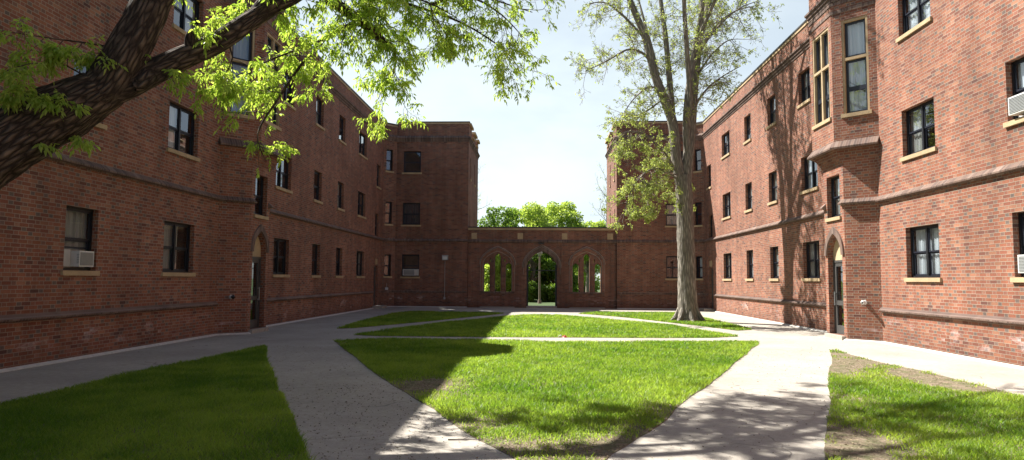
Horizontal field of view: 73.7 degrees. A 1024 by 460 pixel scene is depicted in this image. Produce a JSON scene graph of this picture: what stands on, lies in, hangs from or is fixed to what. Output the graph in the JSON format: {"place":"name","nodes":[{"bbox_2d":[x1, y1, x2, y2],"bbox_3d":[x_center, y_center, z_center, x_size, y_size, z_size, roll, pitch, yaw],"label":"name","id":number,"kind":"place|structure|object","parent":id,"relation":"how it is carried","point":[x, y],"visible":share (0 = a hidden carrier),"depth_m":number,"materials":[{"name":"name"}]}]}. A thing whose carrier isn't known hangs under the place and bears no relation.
{"place":"outdoors","nodes":[
{"label":"outdoors","id":0,"kind":"place"},
{"bbox_2d":[0,348,308,459],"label":"lawn","id":1,"kind":"structure","parent":0,"point":[175,433],"depth_m":7.21,"materials":[{"name":"plant"}]},
{"bbox_2d":[0,0,565,189],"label":"ash tree","id":2,"kind":"object","parent":1,"relation":"on","point":[39,124],"visible":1,"depth_m":9.47,"materials":[{"name":"green plant"}]},
{"bbox_2d":[338,313,503,328],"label":"lawn","id":3,"kind":"structure","parent":0,"point":[414,322],"depth_m":25.93,"materials":[{"name":"plant"}]},
{"bbox_2d":[0,307,1023,459],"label":"path","id":4,"kind":"structure","parent":0,"point":[782,345],"depth_m":10.79,"materials":[{"name":"concrete"}]},
{"bbox_2d":[448,437,480,439],"bbox_3d":[-0.483,2.207,7.208,0.380,0.025,0.092,0,-4,8],"label":"fallen twig","id":5,"kind":"object","parent":4,"relation":"on","point":[464,439],"visible":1,"depth_m":7.20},
{"bbox_2d":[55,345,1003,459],"bbox_3d":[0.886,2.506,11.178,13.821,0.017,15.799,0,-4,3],"label":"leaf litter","id":6,"kind":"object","parent":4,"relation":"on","point":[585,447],"visible":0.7,"depth_m":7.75,"materials":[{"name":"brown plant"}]},
{"bbox_2d":[288,0,808,279],"label":"sky","id":7,"kind":"structure","parent":0,"point":[543,149],"materials":[{"name":"white"}]},
{"bbox_2d":[361,325,738,337],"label":"lawn","id":8,"kind":"structure","parent":0,"point":[538,337],"depth_m":20.16,"materials":[{"name":"plant"}]},
{"bbox_2d":[528,281,599,305],"bbox_3d":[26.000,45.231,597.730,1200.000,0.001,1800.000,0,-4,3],"label":"ground","id":9,"kind":"structure","parent":0,"point":[535,303],"depth_m":49.60,"materials":[{"name":"grey concrete"}]},
{"bbox_2d":[0,0,479,372],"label":"dormitory wing","id":10,"kind":"structure","parent":9,"relation":"on","point":[173,214],"depth_m":20.09,"materials":[{"name":"red brick"}]},
{"bbox_2d":[63,249,93,266],"bbox_3d":[-9.061,0.583,14.153,0.282,0.350,0.824,0,-4,3],"label":"air conditioner","id":11,"kind":"object","parent":10,"relation":"attached to","point":[78,258],"visible":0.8,"depth_m":14.11,"materials":[{"name":"white plastic"}]},
{"bbox_2d":[60,206,99,275],"bbox_3d":[-9.066,0.214,14.208,0.327,1.465,1.140,0,-4,3],"label":"window","id":12,"kind":"structure","parent":10,"relation":"in","point":[76,218],"depth_m":14.39,"materials":[{"name":"glass"}]},
{"bbox_2d":[74,62,106,129],"bbox_3d":[-9.043,-2.928,14.436,0.327,1.405,1.140,0,-4,3],"label":"window","id":13,"kind":"structure","parent":10,"relation":"in","point":[100,125],"depth_m":14.68,"materials":[{"name":"metal"}]},
{"bbox_2d":[161,221,195,276],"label":"window","id":14,"kind":"structure","parent":10,"relation":"in","point":[170,248],"depth_m":18.01,"materials":[{"name":"metal"}]},
{"bbox_2d":[166,102,199,161],"bbox_3d":[-8.877,-2.649,18.262,0.327,1.405,1.640,0,-4,3],"label":"window","id":15,"kind":"structure","parent":10,"relation":"in","point":[173,147],"depth_m":18.22,"materials":[{"name":"metal"}]},
{"bbox_2d":[172,0,199,37],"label":"window","id":16,"kind":"structure","parent":10,"relation":"in","point":[187,15],"depth_m":18.83,"materials":[{"name":"glass"}]},
{"bbox_2d":[227,30,254,119],"bbox_3d":[-8.293,-4.860,20.872,0.860,2.930,0.290,4,-6,-42],"label":"oriel window","id":17,"kind":"structure","parent":10,"relation":"in","point":[243,51],"depth_m":21.00,"materials":[{"name":"glass"}]},
{"bbox_2d":[250,256,260,327],"bbox_3d":[-8.141,1.954,21.428,0.134,2.240,1.020,0,-4,3],"label":"entrance door","id":18,"kind":"structure","parent":10,"relation":"in","point":[255,322],"depth_m":21.79,"materials":[{"name":"brown wood"}]},
{"bbox_2d":[254,175,268,219],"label":"porch window","id":19,"kind":"structure","parent":10,"relation":"in","point":[257,215],"depth_m":22.00,"materials":[{"name":"metal"}]},
{"bbox_2d":[264,32,281,131],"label":"oriel window","id":20,"kind":"structure","parent":10,"relation":"in","point":[272,42],"depth_m":22.27,"materials":[{"name":"stone"}]},
{"bbox_2d":[272,238,289,276],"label":"window","id":21,"kind":"structure","parent":10,"relation":"in","point":[277,256],"depth_m":25.14,"materials":[{"name":"metal"}]},
{"bbox_2d":[275,157,292,193],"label":"window","id":22,"kind":"structure","parent":10,"relation":"in","point":[281,172],"depth_m":25.78,"materials":[{"name":"metal"}]},
{"bbox_2d":[283,71,295,110],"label":"window","id":23,"kind":"structure","parent":10,"relation":"in","point":[286,75],"depth_m":25.92,"materials":[{"name":"glass"}]},
{"bbox_2d":[311,244,320,277],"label":"window","id":24,"kind":"structure","parent":10,"relation":"in","point":[314,275],"depth_m":29.38,"materials":[{"name":"metal"}]},
{"bbox_2d":[313,171,322,203],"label":"window","id":25,"kind":"structure","parent":10,"relation":"in","point":[316,200],"depth_m":29.60,"materials":[{"name":"metal"}]},
{"bbox_2d":[315,98,324,130],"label":"window","id":26,"kind":"structure","parent":10,"relation":"in","point":[318,125],"depth_m":29.78,"materials":[{"name":"metal"}]},
{"bbox_2d":[335,248,342,277],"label":"window","id":27,"kind":"structure","parent":10,"relation":"in","point":[337,249],"depth_m":32.70,"materials":[{"name":"metal"}]},
{"bbox_2d":[337,182,344,211],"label":"window","id":28,"kind":"structure","parent":10,"relation":"in","point":[339,197],"depth_m":32.92,"materials":[{"name":"metal"}]},
{"bbox_2d":[339,117,346,145],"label":"window","id":29,"kind":"structure","parent":10,"relation":"in","point":[340,140],"depth_m":33.13,"materials":[{"name":"metal"}]},
{"bbox_2d":[356,251,364,277],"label":"window","id":30,"kind":"structure","parent":10,"relation":"in","point":[359,261],"depth_m":36.55,"materials":[{"name":"glass"}]},
{"bbox_2d":[357,192,365,218],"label":"window","id":31,"kind":"structure","parent":10,"relation":"in","point":[361,216],"depth_m":36.27,"materials":[{"name":"glass"}]},
{"bbox_2d":[359,133,367,159],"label":"window","id":32,"kind":"structure","parent":10,"relation":"in","point":[363,136],"depth_m":36.71,"materials":[{"name":"metal"}]},
{"bbox_2d":[373,266,375,304],"bbox_3d":[-8.033,3.200,39.377,0.070,2.250,0.880,0,-4,3],"label":"stair door","id":33,"kind":"structure","parent":10,"relation":"in","point":[374,266],"depth_m":39.72,"materials":[{"name":"brown metal"}]},
{"bbox_2d":[375,214,376,235],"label":"window","id":34,"kind":"structure","parent":10,"relation":"in","point":[375,214],"depth_m":40.03,"materials":[{"name":"metal"}]},
{"bbox_2d":[376,165,380,189],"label":"window","id":35,"kind":"structure","parent":10,"relation":"in","point":[377,165],"depth_m":40.40,"materials":[{"name":"metal"}]},
{"bbox_2d":[383,254,391,277],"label":"window","id":36,"kind":"structure","parent":10,"relation":"in","point":[385,259],"depth_m":41.35,"materials":[{"name":"glass"}]},
{"bbox_2d":[384,202,392,225],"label":"window","id":37,"kind":"structure","parent":10,"relation":"in","point":[387,224],"depth_m":41.59,"materials":[{"name":"metal"}]},
{"bbox_2d":[385,149,393,172],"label":"window","id":38,"kind":"structure","parent":10,"relation":"in","point":[390,171],"depth_m":41.82,"materials":[{"name":"metal"}]},
{"bbox_2d":[400,254,419,277],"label":"window","id":39,"kind":"structure","parent":10,"relation":"in","point":[403,265],"depth_m":41.60,"materials":[{"name":"metal"}]},
{"bbox_2d":[403,269,418,274],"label":"air conditioner","id":40,"kind":"object","parent":10,"relation":"attached to","point":[409,271],"visible":1,"depth_m":41.20,"materials":[{"name":"white plastic"}]},
{"bbox_2d":[401,203,420,226],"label":"window","id":41,"kind":"structure","parent":10,"relation":"in","point":[411,211],"depth_m":41.90,"materials":[{"name":"glass"}]},
{"bbox_2d":[402,152,421,173],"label":"window","id":42,"kind":"structure","parent":10,"relation":"in","point":[405,172],"depth_m":42.03,"materials":[{"name":"metal"}]},
{"bbox_2d":[442,255,447,298],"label":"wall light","id":43,"kind":"object","parent":10,"relation":"attached to","point":[444,257],"visible":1,"depth_m":41.20,"materials":[{"name":"metal"}]},
{"bbox_2d":[477,164,490,224],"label":"bare tree","id":44,"kind":"object","parent":9,"relation":"on","point":[481,191],"visible":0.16,"depth_m":66.69,"materials":[{"name":"green plant"}]},
{"bbox_2d":[484,254,511,291],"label":"broadleaf tree","id":45,"kind":"object","parent":9,"relation":"on","point":[497,274],"visible":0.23,"depth_m":54.63,"materials":[{"name":"green plant"}]},
{"bbox_2d":[477,206,528,267],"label":"broadleaf tree","id":46,"kind":"object","parent":9,"relation":"on","point":[492,219],"visible":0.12,"depth_m":65.52,"materials":[{"name":"green plant"}]},
{"bbox_2d":[504,201,550,226],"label":"broadleaf tree","id":47,"kind":"object","parent":9,"relation":"on","point":[532,216],"visible":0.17,"depth_m":68.76,"materials":[{"name":"green plant"}]},
{"bbox_2d":[506,226,555,299],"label":"broadleaf tree","id":48,"kind":"object","parent":9,"relation":"on","point":[532,262],"visible":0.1,"depth_m":56.65,"materials":[{"name":"green plant"}]},
{"bbox_2d":[528,280,536,301],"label":"shrub","id":49,"kind":"object","parent":9,"relation":"on","point":[531,288],"visible":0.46,"depth_m":52.55,"materials":[{"name":"green plant"}]},
{"bbox_2d":[537,251,541,303],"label":"lamp post","id":50,"kind":"object","parent":9,"relation":"on","point":[539,296],"visible":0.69,"depth_m":49.78,"materials":[{"name":"metal"}]},
{"bbox_2d":[467,227,616,308],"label":"arcade wall","id":51,"kind":"structure","parent":9,"relation":"on","point":[566,249],"depth_m":41.33,"materials":[{"name":"red brick"}]},
{"bbox_2d":[535,285,550,301],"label":"shrub","id":52,"kind":"object","parent":9,"relation":"on","point":[544,295],"visible":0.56,"depth_m":53.23,"materials":[{"name":"green plant"}]},
{"bbox_2d":[547,283,554,301],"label":"shrub","id":53,"kind":"object","parent":9,"relation":"on","point":[551,293],"visible":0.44,"depth_m":52.88,"materials":[{"name":"green plant"}]},
{"bbox_2d":[534,256,584,291],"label":"broadleaf tree","id":54,"kind":"object","parent":9,"relation":"on","point":[575,281],"visible":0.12,"depth_m":57.32,"materials":[{"name":"green plant"}]},
{"bbox_2d":[538,201,586,272],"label":"broadleaf tree","id":55,"kind":"object","parent":9,"relation":"on","point":[569,218],"visible":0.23,"depth_m":72.82,"materials":[{"name":"green plant"}]},
{"bbox_2d":[574,264,599,291],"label":"broadleaf tree","id":56,"kind":"object","parent":9,"relation":"on","point":[597,266],"visible":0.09,"depth_m":86.37,"materials":[{"name":"green plant"}]},
{"bbox_2d":[572,219,605,291],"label":"broadleaf tree","id":57,"kind":"object","parent":9,"relation":"on","point":[591,224],"visible":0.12,"depth_m":77.30,"materials":[{"name":"green plant"}]},
{"bbox_2d":[592,164,606,226],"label":"bare tree","id":58,"kind":"object","parent":9,"relation":"on","point":[605,195],"visible":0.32,"depth_m":66.31,"materials":[{"name":"green plant"}]},
{"bbox_2d":[605,0,1023,369],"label":"dormitory wing","id":59,"kind":"structure","parent":9,"relation":"on","point":[875,161],"depth_m":19.71,"materials":[{"name":"red brick"}]},
{"bbox_2d":[665,204,676,227],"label":"window","id":60,"kind":"structure","parent":59,"relation":"in","point":[671,218],"depth_m":41.20,"materials":[{"name":"glass"}]},
{"bbox_2d":[665,256,677,279],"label":"window","id":61,"kind":"structure","parent":59,"relation":"in","point":[667,278],"depth_m":40.89,"materials":[{"name":"metal"}]},
{"bbox_2d":[693,149,701,172],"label":"window","id":62,"kind":"structure","parent":59,"relation":"in","point":[697,171],"depth_m":41.02,"materials":[{"name":"metal"}]},
{"bbox_2d":[694,202,702,226],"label":"window","id":63,"kind":"structure","parent":59,"relation":"in","point":[697,225],"depth_m":40.77,"materials":[{"name":"metal"}]},
{"bbox_2d":[696,256,703,279],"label":"window","id":64,"kind":"structure","parent":59,"relation":"in","point":[701,276],"depth_m":40.53,"materials":[{"name":"glass"}]},
{"bbox_2d":[706,165,710,189],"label":"window","id":65,"kind":"structure","parent":59,"relation":"in","point":[709,187],"depth_m":39.56,"materials":[{"name":"stone"}]},
{"bbox_2d":[712,268,713,307],"bbox_3d":[11.419,3.281,38.525,0.070,2.250,0.880,0,-4,3],"label":"stair door","id":66,"kind":"structure","parent":59,"relation":"in","point":[712,268],"depth_m":38.88,"materials":[{"name":"brown wood"}]},
{"bbox_2d":[721,132,729,159],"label":"window","id":67,"kind":"structure","parent":59,"relation":"in","point":[726,142],"depth_m":36.17,"materials":[{"name":"metal"}]},
{"bbox_2d":[721,193,730,220],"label":"window","id":68,"kind":"structure","parent":59,"relation":"in","point":[727,206],"depth_m":35.94,"materials":[{"name":"metal"}]},
{"bbox_2d":[722,253,731,280],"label":"window","id":69,"kind":"structure","parent":59,"relation":"in","point":[728,268],"depth_m":35.69,"materials":[{"name":"glass"}]},
{"bbox_2d":[743,115,750,144],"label":"window","id":70,"kind":"structure","parent":59,"relation":"in","point":[749,117],"depth_m":32.23,"materials":[{"name":"metal"}]},
{"bbox_2d":[744,183,752,212],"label":"window","id":71,"kind":"structure","parent":59,"relation":"in","point":[749,185],"depth_m":32.06,"materials":[{"name":"stone"}]},
{"bbox_2d":[745,250,753,280],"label":"window","id":72,"kind":"structure","parent":59,"relation":"in","point":[750,276],"depth_m":31.84,"materials":[{"name":"glass"}]},
{"bbox_2d":[766,96,775,129],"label":"window","id":73,"kind":"structure","parent":59,"relation":"in","point":[772,113],"depth_m":28.97,"materials":[{"name":"metal"}]},
{"bbox_2d":[767,171,777,205],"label":"window","id":74,"kind":"structure","parent":59,"relation":"in","point":[774,178],"depth_m":28.71,"materials":[{"name":"stone"}]},
{"bbox_2d":[769,247,779,280],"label":"window","id":75,"kind":"structure","parent":59,"relation":"in","point":[775,264],"depth_m":28.50,"materials":[{"name":"metal"}]},
{"bbox_2d":[796,68,810,108],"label":"window","id":76,"kind":"structure","parent":59,"relation":"in","point":[807,98],"depth_m":25.29,"materials":[{"name":"glass"}]},
{"bbox_2d":[799,157,818,194],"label":"window","id":77,"kind":"structure","parent":59,"relation":"in","point":[810,182],"depth_m":24.93,"materials":[{"name":"metal"}]},
{"bbox_2d":[801,241,820,280],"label":"window","id":78,"kind":"structure","parent":59,"relation":"in","point":[812,264],"depth_m":24.67,"materials":[{"name":"metal"}]},
{"bbox_2d":[819,44,821,121],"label":"oriel window","id":79,"kind":"structure","parent":59,"relation":"in","point":[819,44],"depth_m":22.26,"materials":[{"name":"glass"}]},
{"bbox_2d":[812,27,830,130],"bbox_3d":[9.736,-4.698,21.295,0.290,2.930,1.360,0,-4,3],"label":"oriel window","id":80,"kind":"structure","parent":59,"relation":"in","point":[823,73],"depth_m":21.34,"materials":[{"name":"stone"}]},
{"bbox_2d":[825,176,840,221],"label":"porch window","id":81,"kind":"structure","parent":59,"relation":"in","point":[834,217],"depth_m":21.20,"materials":[{"name":"glass"}]},
{"bbox_2d":[833,260,843,333],"bbox_3d":[9.968,2.029,20.635,0.134,2.240,1.020,0,-4,3],"label":"entrance door","id":82,"kind":"structure","parent":59,"relation":"in","point":[839,329],"depth_m":20.99,"materials":[{"name":"brown metal"}]},
{"bbox_2d":[841,15,871,117],"bbox_3d":[10.127,-4.784,20.065,0.290,2.930,0.860,4,-6,-42],"label":"oriel window","id":83,"kind":"structure","parent":59,"relation":"in","point":[854,31],"depth_m":20.17,"materials":[{"name":"glass"}]},
{"bbox_2d":[896,0,931,42],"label":"window","id":84,"kind":"structure","parent":59,"relation":"in","point":[918,14],"depth_m":17.92,"materials":[{"name":"glass"}]},
{"bbox_2d":[900,99,936,161],"bbox_3d":[10.461,-2.570,17.415,0.327,1.405,1.640,0,-4,3],"label":"window","id":85,"kind":"structure","parent":59,"relation":"in","point":[917,139],"depth_m":17.78,"materials":[{"name":"metal"}]},
{"bbox_2d":[904,224,941,281],"bbox_3d":[10.438,0.572,17.187,0.327,1.465,1.640,0,-4,3],"label":"window","id":86,"kind":"structure","parent":59,"relation":"in","point":[927,237],"depth_m":17.26,"materials":[{"name":"metal"}]},
{"bbox_2d":[1003,57,1023,127],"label":"window","id":87,"kind":"structure","parent":59,"relation":"in","point":[1020,62],"depth_m":14.02,"materials":[{"name":"metal"}]},
{"bbox_2d":[1008,92,1023,117],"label":"air conditioner","id":88,"kind":"object","parent":59,"relation":"attached to","point":[1015,105],"visible":0.97,"depth_m":13.62,"materials":[{"name":"white plastic"}]},
{"bbox_2d":[1010,212,1023,281],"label":"window","id":89,"kind":"structure","parent":59,"relation":"in","point":[1020,215],"depth_m":13.81,"materials":[{"name":"metal"}]},
{"bbox_2d":[1017,255,1023,272],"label":"air conditioner","id":90,"kind":"object","parent":59,"relation":"attached to","point":[1020,263],"visible":1,"depth_m":13.47,"materials":[{"name":"white plastic"}]},
{"bbox_2d":[588,314,742,330],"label":"lawn","id":91,"kind":"structure","parent":0,"point":[677,323],"depth_m":27.06,"materials":[{"name":"plant"}]},
{"bbox_2d":[0,310,1023,459],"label":"grass","id":92,"kind":"structure","parent":91,"relation":"on","point":[386,353],"depth_m":9.73,"materials":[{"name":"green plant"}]},
{"bbox_2d":[563,0,784,321],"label":"courtyard tree","id":93,"kind":"object","parent":91,"relation":"on","point":[684,189],"visible":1,"depth_m":28.73,"materials":[{"name":"green plant"}]},
{"bbox_2d":[824,351,1023,459],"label":"lawn","id":94,"kind":"structure","parent":0,"point":[859,452],"depth_m":7.85,"materials":[{"name":"green grass"},{"name":"bare soil"}]}
]}

